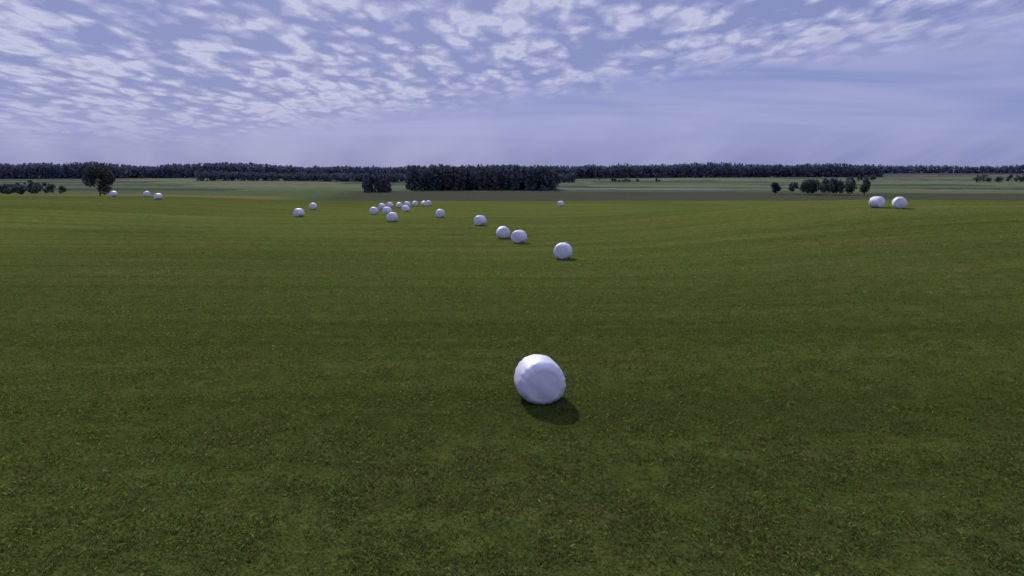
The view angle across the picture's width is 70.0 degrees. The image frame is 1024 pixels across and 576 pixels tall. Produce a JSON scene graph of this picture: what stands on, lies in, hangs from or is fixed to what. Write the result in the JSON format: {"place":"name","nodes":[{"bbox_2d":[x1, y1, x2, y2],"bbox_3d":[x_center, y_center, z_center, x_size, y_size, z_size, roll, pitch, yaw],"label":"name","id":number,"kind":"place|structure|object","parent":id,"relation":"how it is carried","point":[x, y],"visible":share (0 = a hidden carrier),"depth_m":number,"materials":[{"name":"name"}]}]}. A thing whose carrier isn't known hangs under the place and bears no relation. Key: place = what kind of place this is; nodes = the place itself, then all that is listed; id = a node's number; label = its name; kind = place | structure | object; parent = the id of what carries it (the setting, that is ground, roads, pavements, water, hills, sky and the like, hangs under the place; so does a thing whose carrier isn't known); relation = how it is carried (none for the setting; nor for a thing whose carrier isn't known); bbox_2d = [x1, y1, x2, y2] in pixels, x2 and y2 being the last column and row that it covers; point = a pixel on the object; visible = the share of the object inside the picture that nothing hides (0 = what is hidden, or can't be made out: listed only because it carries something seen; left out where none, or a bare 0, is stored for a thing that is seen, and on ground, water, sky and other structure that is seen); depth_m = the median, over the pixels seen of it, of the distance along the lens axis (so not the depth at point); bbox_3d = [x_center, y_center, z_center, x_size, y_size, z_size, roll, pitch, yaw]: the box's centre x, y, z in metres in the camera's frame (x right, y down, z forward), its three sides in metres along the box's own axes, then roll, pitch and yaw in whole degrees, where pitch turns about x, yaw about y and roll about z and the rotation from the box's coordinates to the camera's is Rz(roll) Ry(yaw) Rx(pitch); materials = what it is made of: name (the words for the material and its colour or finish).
{"place":"outdoors","nodes":[
{"label":"outdoors","id":0,"kind":"place"},
{"bbox_2d":[0,171,1023,575],"bbox_3d":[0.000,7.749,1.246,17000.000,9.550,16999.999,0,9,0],"label":"ground","id":1,"kind":"structure","parent":0,"point":[226,213],"depth_m":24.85,"materials":[{"name":"green plant"}]},
{"bbox_2d":[0,181,67,194],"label":"bushes","id":2,"kind":"object","parent":1,"relation":"on","point":[30,187],"visible":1,"depth_m":313.80,"materials":[{"name":"green plant"}]},
{"bbox_2d":[81,162,116,195],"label":"deciduous tree","id":3,"kind":"object","parent":1,"relation":"on","point":[103,173],"visible":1,"depth_m":245.87,"materials":[{"name":"green plant"}]},
{"bbox_2d":[109,191,117,196],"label":"hay bale","id":4,"kind":"object","parent":1,"relation":"on","point":[113,193],"visible":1,"depth_m":150.87},
{"bbox_2d":[143,191,150,196],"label":"hay bale","id":5,"kind":"object","parent":1,"relation":"on","point":[146,194],"visible":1,"depth_m":154.23},
{"bbox_2d":[154,193,162,199],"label":"hay bale","id":6,"kind":"object","parent":1,"relation":"on","point":[158,196],"visible":1,"depth_m":140.18},
{"bbox_2d":[293,208,304,216],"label":"hay bale","id":7,"kind":"object","parent":1,"relation":"on","point":[298,212],"visible":1,"depth_m":105.27},
{"bbox_2d":[309,203,316,209],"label":"hay bale","id":8,"kind":"object","parent":1,"relation":"on","point":[312,206],"visible":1,"depth_m":131.61},
{"bbox_2d":[369,207,377,213],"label":"hay bale","id":9,"kind":"object","parent":1,"relation":"on","point":[373,210],"visible":1,"depth_m":116.94},
{"bbox_2d":[362,172,391,191],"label":"tree group","id":10,"kind":"object","parent":1,"relation":"on","point":[379,182],"visible":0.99,"depth_m":395.42,"materials":[{"name":"green plant"}]},
{"bbox_2d":[378,203,385,209],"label":"hay bale","id":11,"kind":"object","parent":1,"relation":"on","point":[381,206],"visible":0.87,"depth_m":145.21},
{"bbox_2d":[194,170,574,182],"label":"distant forest","id":12,"kind":"object","parent":1,"relation":"on","point":[302,176],"visible":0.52,"depth_m":706.16,"materials":[{"name":"green plant"}]},
{"bbox_2d":[382,207,391,213],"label":"hay bale","id":13,"kind":"object","parent":1,"relation":"on","point":[386,210],"visible":0.89,"depth_m":118.39},
{"bbox_2d":[386,202,392,207],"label":"hay bale","id":14,"kind":"object","parent":1,"relation":"on","point":[389,204],"visible":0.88,"depth_m":153.55},
{"bbox_2d":[386,212,397,221],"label":"hay bale","id":15,"kind":"object","parent":1,"relation":"on","point":[392,217],"visible":1,"depth_m":94.37},
{"bbox_2d":[396,202,402,207],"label":"hay bale","id":16,"kind":"object","parent":1,"relation":"on","point":[399,204],"visible":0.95,"depth_m":154.85},
{"bbox_2d":[401,205,409,211],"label":"hay bale","id":17,"kind":"object","parent":1,"relation":"on","point":[405,208],"visible":0.98,"depth_m":133.28},
{"bbox_2d":[435,209,444,217],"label":"hay bale","id":18,"kind":"object","parent":1,"relation":"on","point":[439,213],"visible":1,"depth_m":103.88},
{"bbox_2d":[0,161,884,178],"bbox_3d":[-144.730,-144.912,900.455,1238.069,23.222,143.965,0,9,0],"label":"distant forest","id":19,"kind":"object","parent":1,"relation":"on","point":[42,170],"visible":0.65,"depth_m":903.86,"materials":[{"name":"green plant"}]},
{"bbox_2d":[474,215,485,225],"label":"hay bale","id":20,"kind":"object","parent":1,"relation":"on","point":[479,220],"visible":1,"depth_m":88.20},
{"bbox_2d":[404,164,560,190],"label":"group of trees","id":21,"kind":"object","parent":1,"relation":"on","point":[468,177],"visible":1,"depth_m":429.12,"materials":[{"name":"green plant"}]},
{"bbox_2d":[496,226,509,238],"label":"hay bale","id":22,"kind":"object","parent":1,"relation":"on","point":[502,232],"visible":1,"depth_m":72.83},
{"bbox_2d":[511,230,526,242],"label":"hay bale","id":23,"kind":"object","parent":1,"relation":"on","point":[518,236],"visible":1,"depth_m":67.94},
{"bbox_2d":[27,174,1023,181],"bbox_3d":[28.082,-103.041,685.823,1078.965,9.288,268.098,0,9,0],"label":"shrubs","id":24,"kind":"object","parent":1,"relation":"on","point":[978,178],"visible":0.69,"depth_m":635.29,"materials":[{"name":"green plant"}]},
{"bbox_2d":[514,354,565,404],"bbox_3d":[0.766,2.497,20.184,1.348,1.230,1.334,-1,9,-9],"label":"hay bale","id":25,"kind":"object","parent":1,"relation":"on","point":[539,379],"visible":1,"depth_m":19.61},
{"bbox_2d":[557,201,563,205],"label":"hay bale","id":26,"kind":"object","parent":1,"relation":"on","point":[560,203],"visible":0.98,"depth_m":165.10},
{"bbox_2d":[553,242,572,258],"bbox_3d":[3.775,-2.746,54.122,1.362,1.215,1.320,2,9,12],"label":"hay bale","id":27,"kind":"object","parent":1,"relation":"on","point":[562,250],"visible":1,"depth_m":53.55},
{"bbox_2d":[771,182,781,193],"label":"deciduous tree","id":28,"kind":"object","parent":1,"relation":"on","point":[775,186],"visible":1,"depth_m":356.18,"materials":[{"name":"green plant"}]},
{"bbox_2d":[788,177,856,193],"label":"tree group","id":29,"kind":"object","parent":1,"relation":"on","point":[833,185],"visible":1,"depth_m":344.29,"materials":[{"name":"green plant"}]},
{"bbox_2d":[859,176,870,194],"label":"deciduous tree","id":30,"kind":"object","parent":1,"relation":"on","point":[865,187],"visible":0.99,"depth_m":345.88,"materials":[{"name":"green plant"}]},
{"bbox_2d":[869,196,884,207],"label":"hay bale","id":31,"kind":"object","parent":1,"relation":"on","point":[876,201],"visible":1,"depth_m":77.46},
{"bbox_2d":[892,197,906,208],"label":"hay bale","id":32,"kind":"object","parent":1,"relation":"on","point":[899,202],"visible":1,"depth_m":74.95},
{"bbox_2d":[784,164,1023,173],"bbox_3d":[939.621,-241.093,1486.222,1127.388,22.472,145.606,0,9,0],"label":"distant forest","id":33,"kind":"object","parent":1,"relation":"on","point":[1010,169],"visible":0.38,"depth_m":1460.19,"materials":[{"name":"green plant"}]},
{"bbox_2d":[0,0,1023,170],"label":"sky","id":34,"kind":"structure","parent":0,"point":[298,83],"materials":[{"name":"blue"}]}
]}

